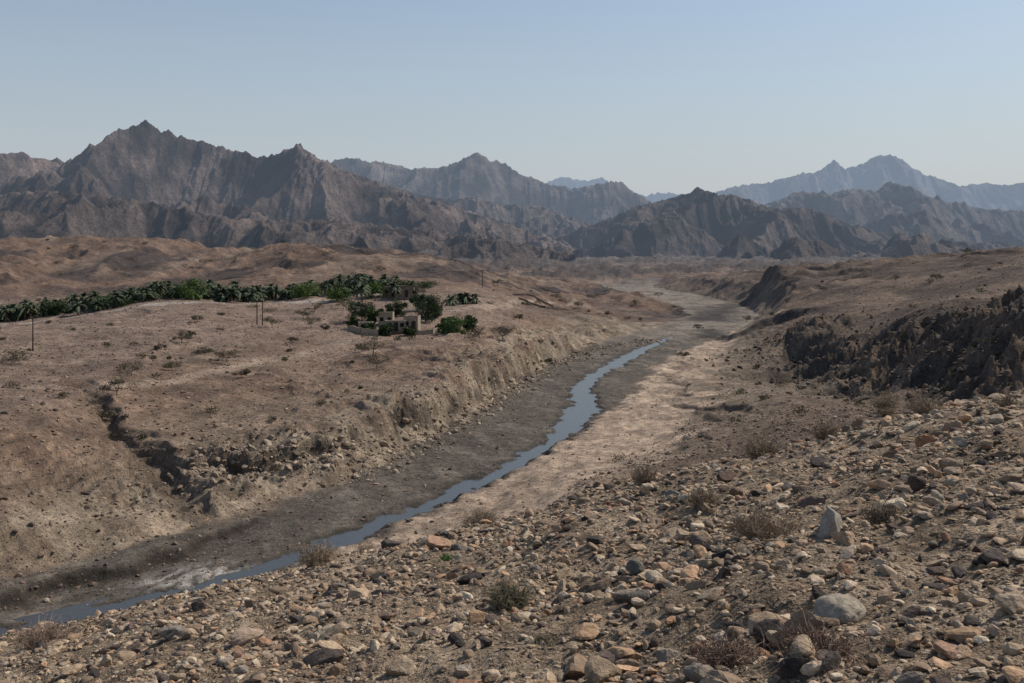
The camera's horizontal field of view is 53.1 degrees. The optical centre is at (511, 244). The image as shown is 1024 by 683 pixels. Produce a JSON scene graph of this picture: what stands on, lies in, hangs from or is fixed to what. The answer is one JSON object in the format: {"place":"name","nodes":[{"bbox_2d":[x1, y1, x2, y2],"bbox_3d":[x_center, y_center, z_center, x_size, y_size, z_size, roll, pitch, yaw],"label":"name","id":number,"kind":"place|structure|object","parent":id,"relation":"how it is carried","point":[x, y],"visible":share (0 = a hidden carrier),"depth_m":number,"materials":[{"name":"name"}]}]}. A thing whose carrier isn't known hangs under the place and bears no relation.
{"place":"outdoors","nodes":[
{"label":"outdoors","id":0,"kind":"place"},
{"bbox_2d":[0,189,575,261],"bbox_3d":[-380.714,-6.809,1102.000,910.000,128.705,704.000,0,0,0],"label":"foothills","id":1,"kind":"structure","parent":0,"point":[38,214],"depth_m":1219.58,"materials":[{"name":"stone"}]},
{"bbox_2d":[0,120,582,258],"bbox_3d":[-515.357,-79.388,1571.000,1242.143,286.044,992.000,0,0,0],"label":"mountain range","id":2,"kind":"structure","parent":0,"point":[146,161],"depth_m":1730.61,"materials":[{"name":"stone"}]},
{"bbox_2d":[0,336,673,636],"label":"stream water","id":3,"kind":"structure","parent":0,"point":[573,418],"depth_m":96.43,"materials":[{"name":"grey liquid"}]},
{"bbox_2d":[329,152,652,228],"bbox_3d":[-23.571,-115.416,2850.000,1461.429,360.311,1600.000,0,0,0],"label":"pale mountain range","id":4,"kind":"structure","parent":0,"point":[479,175],"depth_m":3214.75,"materials":[{"name":"stone"}]},
{"bbox_2d":[389,185,597,238],"bbox_3d":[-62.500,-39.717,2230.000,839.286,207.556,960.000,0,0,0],"label":"ridge","id":5,"kind":"structure","parent":0,"point":[536,220],"depth_m":2357.58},
{"bbox_2d":[0,235,1023,682],"bbox_3d":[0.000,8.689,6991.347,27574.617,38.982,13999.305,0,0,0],"label":"ground terrain","id":6,"kind":"structure","parent":0,"point":[720,297],"depth_m":125.33,"materials":[{"name":"soil"}]},
{"bbox_2d":[1,349,31,362],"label":"acacia shrub","id":7,"kind":"object","parent":6,"relation":"on","point":[3,357],"visible":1,"depth_m":147.37,"materials":[{"name":"brown plant"}]},
{"bbox_2d":[28,316,36,350],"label":"utility pole","id":8,"kind":"object","parent":6,"relation":"on","point":[32,318],"visible":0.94,"depth_m":164.91,"materials":[{"name":"brown wood"}]},
{"bbox_2d":[0,610,82,652],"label":"dry bush","id":9,"kind":"object","parent":6,"relation":"on","point":[49,635],"visible":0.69,"depth_m":19.63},
{"bbox_2d":[43,300,68,315],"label":"broadleaf tree","id":10,"kind":"object","parent":6,"relation":"on","point":[59,306],"visible":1,"depth_m":235.07,"materials":[{"name":"green plant"}]},
{"bbox_2d":[98,410,117,418],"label":"acacia shrub","id":11,"kind":"object","parent":6,"relation":"on","point":[106,414],"visible":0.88,"depth_m":119.55,"materials":[{"name":"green plant"}]},
{"bbox_2d":[94,378,137,395],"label":"acacia shrub","id":12,"kind":"object","parent":6,"relation":"on","point":[111,383],"visible":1,"depth_m":126.92,"materials":[{"name":"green plant"}]},
{"bbox_2d":[111,360,144,375],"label":"acacia shrub","id":13,"kind":"object","parent":6,"relation":"on","point":[124,367],"visible":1,"depth_m":139.75,"materials":[{"name":"brown plant"}]},
{"bbox_2d":[153,343,166,348],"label":"acacia shrub","id":14,"kind":"object","parent":6,"relation":"on","point":[158,346],"visible":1,"depth_m":164.74,"materials":[{"name":"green plant"}]},
{"bbox_2d":[156,625,184,640],"bbox_3d":[-4.801,5.465,14.423,0.408,0.201,0.260,0,0,-24],"label":"boulder","id":15,"kind":"object","parent":6,"relation":"on","point":[169,632],"visible":0.77,"depth_m":14.34,"materials":[{"name":"stone"}]},
{"bbox_2d":[161,361,182,368],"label":"acacia shrub","id":16,"kind":"object","parent":6,"relation":"on","point":[169,365],"visible":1,"depth_m":149.66,"materials":[{"name":"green plant"}]},
{"bbox_2d":[171,331,192,342],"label":"acacia shrub","id":17,"kind":"object","parent":6,"relation":"on","point":[181,337],"visible":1,"depth_m":178.12,"materials":[{"name":"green plant"}]},
{"bbox_2d":[172,278,207,300],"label":"broadleaf tree","id":18,"kind":"object","parent":6,"relation":"on","point":[187,289],"visible":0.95,"depth_m":248.82,"materials":[{"name":"green plant"}]},
{"bbox_2d":[0,273,401,322],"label":"palm grove","id":19,"kind":"object","parent":6,"relation":"on","point":[27,309],"visible":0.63,"depth_m":251.43,"materials":[{"name":"green plant"}]},
{"bbox_2d":[194,347,215,354],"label":"acacia shrub","id":20,"kind":"object","parent":6,"relation":"on","point":[206,350],"visible":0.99,"depth_m":163.00,"materials":[{"name":"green plant"}]},
{"bbox_2d":[0,278,438,319],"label":"grove undergrowth","id":21,"kind":"object","parent":6,"relation":"on","point":[426,285],"visible":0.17,"depth_m":254.55,"materials":[{"name":"green plant"}]},
{"bbox_2d":[214,350,240,361],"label":"acacia shrub","id":22,"kind":"object","parent":6,"relation":"on","point":[221,354],"visible":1,"depth_m":159.45,"materials":[{"name":"brown plant"}]},
{"bbox_2d":[231,368,251,377],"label":"acacia shrub","id":23,"kind":"object","parent":6,"relation":"on","point":[246,371],"visible":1,"depth_m":147.88,"materials":[{"name":"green plant"}]},
{"bbox_2d":[231,627,263,646],"bbox_3d":[-3.244,4.835,12.562,0.342,0.224,0.355,0,0,0],"label":"boulder","id":24,"kind":"object","parent":6,"relation":"on","point":[240,636],"visible":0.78,"depth_m":12.49,"materials":[{"name":"stone"}]},
{"bbox_2d":[262,316,284,323],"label":"acacia shrub","id":25,"kind":"object","parent":6,"relation":"on","point":[268,318],"visible":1,"depth_m":204.89,"materials":[{"name":"brown plant"}]},
{"bbox_2d":[294,308,314,318],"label":"acacia shrub","id":26,"kind":"object","parent":6,"relation":"on","point":[302,312],"visible":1,"depth_m":221.53,"materials":[{"name":"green plant"}]},
{"bbox_2d":[290,280,323,298],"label":"broadleaf tree","id":27,"kind":"object","parent":6,"relation":"on","point":[306,290],"visible":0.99,"depth_m":261.07,"materials":[{"name":"green plant"}]},
{"bbox_2d":[302,316,323,327],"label":"acacia shrub","id":28,"kind":"object","parent":6,"relation":"on","point":[313,318],"visible":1,"depth_m":212.12,"materials":[{"name":"brown plant"}]},
{"bbox_2d":[305,303,323,312],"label":"acacia shrub","id":29,"kind":"object","parent":6,"relation":"on","point":[318,305],"visible":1,"depth_m":234.68,"materials":[{"name":"brown plant"}]},
{"bbox_2d":[290,538,345,568],"bbox_3d":[-3.788,5.907,19.842,1.105,0.639,1.234,0,0,0],"label":"dry bush","id":30,"kind":"object","parent":6,"relation":"on","point":[312,557],"visible":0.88,"depth_m":19.72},
{"bbox_2d":[324,286,351,302],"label":"broadleaf tree","id":31,"kind":"object","parent":6,"relation":"on","point":[336,293],"visible":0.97,"depth_m":256.91,"materials":[{"name":"green plant"}]},
{"bbox_2d":[335,298,353,308],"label":"acacia shrub","id":32,"kind":"object","parent":6,"relation":"on","point":[342,301],"visible":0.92,"depth_m":239.77,"materials":[{"name":"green plant"}]},
{"bbox_2d":[346,316,361,326],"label":"broadleaf tree","id":33,"kind":"object","parent":6,"relation":"on","point":[353,320],"visible":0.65,"depth_m":211.12,"materials":[{"name":"green plant"}]},
{"bbox_2d":[345,277,363,296],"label":"date palm","id":34,"kind":"object","parent":6,"relation":"on","point":[352,283],"visible":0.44,"depth_m":265.36,"materials":[{"name":"green plant"}]},
{"bbox_2d":[348,273,364,297],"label":"date palm","id":35,"kind":"object","parent":6,"relation":"on","point":[357,279],"visible":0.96,"depth_m":261.45,"materials":[{"name":"green plant"}]},
{"bbox_2d":[345,300,375,320],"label":"broadleaf tree","id":36,"kind":"object","parent":6,"relation":"on","point":[361,312],"visible":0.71,"depth_m":220.94,"materials":[{"name":"green plant"}]},
{"bbox_2d":[351,282,371,302],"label":"date palm","id":37,"kind":"object","parent":6,"relation":"on","point":[362,289],"visible":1,"depth_m":248.62,"materials":[{"name":"green plant"}]},
{"bbox_2d":[346,541,378,552],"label":"dry bush","id":38,"kind":"object","parent":6,"relation":"on","point":[360,547],"visible":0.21,"depth_m":21.51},
{"bbox_2d":[347,325,377,335],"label":"compound wall","id":39,"kind":"structure","parent":6,"relation":"on","point":[372,332],"depth_m":202.96,"materials":[{"name":"paint"}]},
{"bbox_2d":[355,343,369,350],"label":"acacia shrub","id":40,"kind":"object","parent":6,"relation":"on","point":[362,347],"visible":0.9,"depth_m":175.23,"materials":[{"name":"brown plant"}]},
{"bbox_2d":[363,322,376,329],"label":"broadleaf tree","id":41,"kind":"object","parent":6,"relation":"on","point":[368,325],"visible":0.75,"depth_m":204.42,"materials":[{"name":"green plant"}]},
{"bbox_2d":[359,282,385,297],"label":"broadleaf tree","id":42,"kind":"object","parent":6,"relation":"on","point":[374,288],"visible":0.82,"depth_m":260.58,"materials":[{"name":"green plant"}]},
{"bbox_2d":[358,335,388,353],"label":"acacia shrub","id":43,"kind":"object","parent":6,"relation":"on","point":[372,343],"visible":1,"depth_m":171.68,"materials":[{"name":"brown plant"}]},
{"bbox_2d":[366,305,383,322],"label":"broadleaf tree","id":44,"kind":"object","parent":6,"relation":"on","point":[372,314],"visible":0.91,"depth_m":215.00,"materials":[{"name":"green plant"}]},
{"bbox_2d":[359,352,397,368],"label":"acacia shrub","id":45,"kind":"object","parent":6,"relation":"on","point":[375,361],"visible":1,"depth_m":160.05,"materials":[{"name":"brown plant"}]},
{"bbox_2d":[378,323,395,335],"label":"broadleaf tree","id":46,"kind":"object","parent":6,"relation":"on","point":[385,329],"visible":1,"depth_m":203.14,"materials":[{"name":"green plant"}]},
{"bbox_2d":[381,539,402,548],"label":"boulder","id":47,"kind":"object","parent":6,"relation":"on","point":[388,543],"visible":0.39,"depth_m":20.70,"materials":[{"name":"stone"}]},
{"bbox_2d":[387,281,403,296],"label":"date palm","id":48,"kind":"object","parent":6,"relation":"on","point":[394,287],"visible":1,"depth_m":258.84,"materials":[{"name":"green plant"}]},
{"bbox_2d":[384,298,407,316],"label":"broadleaf tree","id":49,"kind":"object","parent":6,"relation":"on","point":[398,307],"visible":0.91,"depth_m":229.83,"materials":[{"name":"green plant"}]},
{"bbox_2d":[135,338,659,494],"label":"cliff rubble","id":50,"kind":"object","parent":6,"relation":"on","point":[220,469],"visible":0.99,"depth_m":117.82,"materials":[{"name":"stone"}]},
{"bbox_2d":[402,324,416,335],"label":"broadleaf tree","id":51,"kind":"object","parent":6,"relation":"on","point":[409,330],"visible":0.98,"depth_m":203.33,"materials":[{"name":"green plant"}]},
{"bbox_2d":[403,280,421,293],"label":"date palm","id":52,"kind":"object","parent":6,"relation":"on","point":[409,282],"visible":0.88,"depth_m":261.15,"materials":[{"name":"green plant"}]},
{"bbox_2d":[409,293,426,309],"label":"broadleaf tree","id":53,"kind":"object","parent":6,"relation":"on","point":[411,300],"visible":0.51,"depth_m":235.86,"materials":[{"name":"green plant"}]},
{"bbox_2d":[416,327,438,334],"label":"compound wall","id":54,"kind":"structure","parent":6,"relation":"on","point":[426,332],"depth_m":206.37,"materials":[{"name":"paint"}]},
{"bbox_2d":[413,293,442,321],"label":"broadleaf tree","id":55,"kind":"object","parent":6,"relation":"on","point":[430,303],"visible":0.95,"depth_m":221.55,"materials":[{"name":"green plant"}]},
{"bbox_2d":[424,303,442,317],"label":"broadleaf tree","id":56,"kind":"object","parent":6,"relation":"on","point":[439,314],"visible":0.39,"depth_m":228.65,"materials":[{"name":"green plant"}]},
{"bbox_2d":[425,535,450,548],"bbox_3d":[-1.294,5.278,17.977,0.503,0.282,0.289,0,0,26],"label":"boulder","id":57,"kind":"object","parent":6,"relation":"on","point":[432,541],"visible":0.76,"depth_m":17.93,"materials":[{"name":"stone"}]},
{"bbox_2d":[437,552,452,560],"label":"dry bush","id":58,"kind":"object","parent":6,"relation":"on","point":[444,556],"visible":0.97,"depth_m":15.47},
{"bbox_2d":[434,316,458,330],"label":"broadleaf tree","id":59,"kind":"object","parent":6,"relation":"on","point":[440,324],"visible":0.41,"depth_m":211.50,"materials":[{"name":"green plant"}]},
{"bbox_2d":[441,294,459,305],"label":"date palm","id":60,"kind":"object","parent":6,"relation":"on","point":[449,300],"visible":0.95,"depth_m":254.00,"materials":[{"name":"green plant"}]},
{"bbox_2d":[436,316,467,334],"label":"broadleaf tree","id":61,"kind":"object","parent":6,"relation":"on","point":[450,326],"visible":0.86,"depth_m":206.54,"materials":[{"name":"green plant"}]},
{"bbox_2d":[451,543,467,550],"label":"boulder","id":62,"kind":"object","parent":6,"relation":"on","point":[456,546],"visible":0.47,"depth_m":17.52,"materials":[{"name":"stone"}]},
{"bbox_2d":[454,293,470,304],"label":"date palm","id":63,"kind":"object","parent":6,"relation":"on","point":[458,295],"visible":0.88,"depth_m":261.57,"materials":[{"name":"green plant"}]},
{"bbox_2d":[455,292,474,303],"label":"date palm","id":64,"kind":"object","parent":6,"relation":"on","point":[466,299],"visible":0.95,"depth_m":261.20,"materials":[{"name":"green plant"}]},
{"bbox_2d":[456,679,476,682],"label":"boulder","id":65,"kind":"object","parent":6,"relation":"on","point":[465,681],"visible":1,"depth_m":7.81,"materials":[{"name":"stone"}]},
{"bbox_2d":[462,315,477,330],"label":"broadleaf tree","id":66,"kind":"object","parent":6,"relation":"on","point":[469,325],"visible":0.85,"depth_m":213.06,"materials":[{"name":"green plant"}]},
{"bbox_2d":[467,294,482,303],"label":"date palm","id":67,"kind":"object","parent":6,"relation":"on","point":[474,298],"visible":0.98,"depth_m":261.72,"materials":[{"name":"green plant"}]},
{"bbox_2d":[468,326,486,334],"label":"acacia shrub","id":68,"kind":"object","parent":6,"relation":"on","point":[474,330],"visible":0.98,"depth_m":204.79,"materials":[{"name":"brown plant"}]},
{"bbox_2d":[457,504,501,526],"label":"dry bush","id":69,"kind":"object","parent":6,"relation":"on","point":[477,517],"visible":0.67,"depth_m":20.39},
{"bbox_2d":[490,327,513,339],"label":"acacia shrub","id":70,"kind":"object","parent":6,"relation":"on","point":[502,332],"visible":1,"depth_m":204.82,"materials":[{"name":"brown plant"}]},
{"bbox_2d":[0,236,1014,471],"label":"desert scrub","id":71,"kind":"object","parent":6,"relation":"on","point":[319,402],"visible":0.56,"depth_m":155.97,"materials":[{"name":"brown plant"}]},
{"bbox_2d":[473,573,546,613],"bbox_3d":[0.003,3.841,11.322,0.773,0.384,0.835,0,0,-28],"label":"dry bush","id":72,"kind":"object","parent":6,"relation":"on","point":[509,599],"visible":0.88,"depth_m":11.27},
{"bbox_2d":[0,389,1023,682],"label":"gravel stones","id":73,"kind":"object","parent":6,"relation":"on","point":[912,673],"visible":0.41,"depth_m":10.65,"materials":[{"name":"stone"}]},
{"bbox_2d":[0,388,1023,682],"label":"loose rocks","id":74,"kind":"object","parent":6,"relation":"on","point":[600,668],"visible":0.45,"depth_m":11.63,"materials":[{"name":"stone"}]},
{"bbox_2d":[0,251,1023,624],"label":"valley stones","id":75,"kind":"object","parent":6,"relation":"on","point":[710,451],"visible":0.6,"depth_m":112.77,"materials":[{"name":"stone"}]},
{"bbox_2d":[493,289,552,306],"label":"stone wall","id":76,"kind":"structure","parent":6,"relation":"on","point":[534,296],"depth_m":346.87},
{"bbox_2d":[518,297,569,310],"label":"stone wall","id":77,"kind":"structure","parent":6,"relation":"on","point":[545,307],"depth_m":315.93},
{"bbox_2d":[533,632,557,646],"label":"dry bush","id":78,"kind":"object","parent":6,"relation":"on","point":[537,640],"visible":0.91,"depth_m":8.40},
{"bbox_2d":[614,498,633,506],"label":"boulder","id":79,"kind":"object","parent":6,"relation":"on","point":[624,502],"visible":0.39,"depth_m":17.39,"materials":[{"name":"stone"}]},
{"bbox_2d":[612,588,636,601],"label":"boulder","id":80,"kind":"object","parent":6,"relation":"on","point":[618,594],"visible":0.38,"depth_m":9.08,"materials":[{"name":"stone"}]},
{"bbox_2d":[625,558,644,574],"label":"boulder","id":81,"kind":"object","parent":6,"relation":"on","point":[634,566],"visible":0.67,"depth_m":10.42,"materials":[{"name":"stone"}]},
{"bbox_2d":[629,463,660,483],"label":"dry bush","id":82,"kind":"object","parent":6,"relation":"on","point":[644,475],"visible":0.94,"depth_m":20.27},
{"bbox_2d":[664,489,680,497],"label":"boulder","id":83,"kind":"object","parent":6,"relation":"on","point":[670,492],"visible":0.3,"depth_m":16.68,"materials":[{"name":"stone"}]},
{"bbox_2d":[676,351,690,356],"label":"acacia shrub","id":84,"kind":"object","parent":6,"relation":"on","point":[683,353],"visible":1,"depth_m":221.62,"materials":[{"name":"brown plant"}]},
{"bbox_2d":[679,482,724,507],"bbox_3d":[2.694,3.540,14.488,0.704,0.378,0.648,0,0,0],"label":"dry bush","id":85,"kind":"object","parent":6,"relation":"on","point":[703,496],"visible":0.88,"depth_m":14.45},
{"bbox_2d":[711,549,733,558],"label":"boulder","id":86,"kind":"object","parent":6,"relation":"on","point":[722,554],"visible":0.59,"depth_m":9.67,"materials":[{"name":"stone"}]},
{"bbox_2d":[713,631,731,643],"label":"boulder","id":87,"kind":"object","parent":6,"relation":"on","point":[721,633],"visible":0.45,"depth_m":6.98,"materials":[{"name":"stone"}]},
{"bbox_2d":[681,626,770,671],"bbox_3d":[1.332,2.424,6.157,0.587,0.249,0.574,0,0,0],"label":"dry bush","id":88,"kind":"object","parent":6,"relation":"on","point":[721,655],"visible":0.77,"depth_m":6.13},
{"bbox_2d":[716,471,737,481],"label":"boulder","id":89,"kind":"object","parent":6,"relation":"on","point":[726,476],"visible":0.86,"depth_m":16.50,"materials":[{"name":"stone"}]},
{"bbox_2d":[729,429,794,460],"bbox_3d":[5.023,3.987,20.460,1.372,0.656,1.351,0,0,0],"label":"dry bush","id":90,"kind":"object","parent":6,"relation":"on","point":[759,448],"visible":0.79,"depth_m":20.44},
{"bbox_2d":[718,492,811,545],"bbox_3d":[2.583,2.766,10.307,1.068,0.444,1.040,0,0,0],"label":"dry bush","id":91,"kind":"object","parent":6,"relation":"on","point":[766,527],"visible":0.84,"depth_m":10.24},
{"bbox_2d":[753,619,781,649],"bbox_3d":[1.648,2.503,6.526,0.218,0.236,0.194,0,0,26],"label":"boulder","id":92,"kind":"object","parent":6,"relation":"on","point":[758,626],"visible":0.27,"depth_m":6.50,"materials":[{"name":"stone"}]},
{"bbox_2d":[755,604,871,669],"bbox_3d":[1.766,2.253,5.934,0.592,0.266,0.650,0,0,33],"label":"dry bush","id":93,"kind":"object","parent":6,"relation":"on","point":[819,639],"visible":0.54,"depth_m":5.90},
{"bbox_2d":[810,456,825,467],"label":"boulder","id":94,"kind":"object","parent":6,"relation":"on","point":[814,461],"visible":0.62,"depth_m":16.48,"materials":[{"name":"stone"}]},
{"bbox_2d":[804,412,842,440],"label":"dry bush","id":95,"kind":"object","parent":6,"relation":"on","point":[824,432],"visible":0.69,"depth_m":20.42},
{"bbox_2d":[817,506,842,538],"bbox_3d":[2.922,2.576,9.392,0.211,0.334,0.350,0,0,23],"label":"boulder","id":96,"kind":"object","parent":6,"relation":"on","point":[831,520],"visible":0.77,"depth_m":9.28,"materials":[{"name":"stone"}]},
{"bbox_2d":[649,295,1023,407],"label":"scarp rubble","id":97,"kind":"object","parent":6,"relation":"on","point":[925,386],"visible":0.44,"depth_m":161.92,"materials":[{"name":"stone"}]},
{"bbox_2d":[812,593,865,624],"bbox_3d":[2.204,2.434,6.799,0.376,0.184,0.286,0,0,-31],"label":"boulder","id":98,"kind":"object","parent":6,"relation":"on","point":[843,608],"visible":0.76,"depth_m":6.74,"materials":[{"name":"stone"}]},
{"bbox_2d":[855,490,908,524],"bbox_3d":[3.482,2.472,9.605,0.533,0.311,0.552,0,0,-25],"label":"dry bush","id":99,"kind":"object","parent":6,"relation":"on","point":[883,515],"visible":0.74,"depth_m":9.59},
{"bbox_2d":[864,387,903,410],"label":"desert shrub","id":100,"kind":"object","parent":6,"relation":"on","point":[879,403],"visible":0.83,"depth_m":89.84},
{"bbox_2d":[873,402,897,415],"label":"desert shrub","id":101,"kind":"object","parent":6,"relation":"on","point":[889,411],"visible":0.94,"depth_m":85.80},
{"bbox_2d":[901,392,949,414],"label":"dry bush","id":102,"kind":"object","parent":6,"relation":"on","point":[925,409],"visible":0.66,"depth_m":19.95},
{"bbox_2d":[933,640,960,659],"bbox_3d":[2.392,2.232,5.601,0.164,0.104,0.170,0,0,0],"label":"boulder","id":103,"kind":"object","parent":6,"relation":"on","point":[947,649],"visible":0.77,"depth_m":5.57,"materials":[{"name":"stone"}]},
{"bbox_2d":[979,547,1005,565],"bbox_3d":[3.514,2.287,7.488,0.187,0.136,0.161,0,0,28],"label":"boulder","id":104,"kind":"object","parent":6,"relation":"on","point":[995,554],"visible":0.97,"depth_m":7.45,"materials":[{"name":"stone"}]},
{"bbox_2d":[988,392,1018,406],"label":"dry bush","id":105,"kind":"object","parent":6,"relation":"on","point":[1007,400],"visible":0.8,"depth_m":17.97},
{"bbox_2d":[0,0,1023,196],"label":"sky","id":106,"kind":"structure","parent":0,"point":[677,97],"materials":[{"name":"blue"}]},
{"bbox_2d":[545,177,680,202],"bbox_3d":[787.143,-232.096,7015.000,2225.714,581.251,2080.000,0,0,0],"label":"mountain range far haze","id":107,"kind":"object","parent":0,"point":[569,182],"visible":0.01,"depth_m":7732.84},
{"bbox_2d":[553,187,1015,260],"bbox_3d":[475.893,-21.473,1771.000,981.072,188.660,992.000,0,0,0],"label":"dark mountain","id":108,"kind":"structure","parent":0,"point":[697,221],"depth_m":1829.60,"materials":[{"name":"stone"}]},
{"bbox_2d":[716,154,1023,210],"bbox_3d":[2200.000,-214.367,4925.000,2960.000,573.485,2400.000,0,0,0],"label":"blue mountain range","id":109,"kind":"structure","parent":0,"point":[876,173],"depth_m":5522.79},
{"bbox_2d":[764,181,1023,246],"bbox_3d":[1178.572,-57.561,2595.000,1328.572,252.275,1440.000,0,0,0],"label":"hazy ridge","id":110,"kind":"structure","parent":0,"point":[890,208],"depth_m":2782.17,"materials":[{"name":"stone"}]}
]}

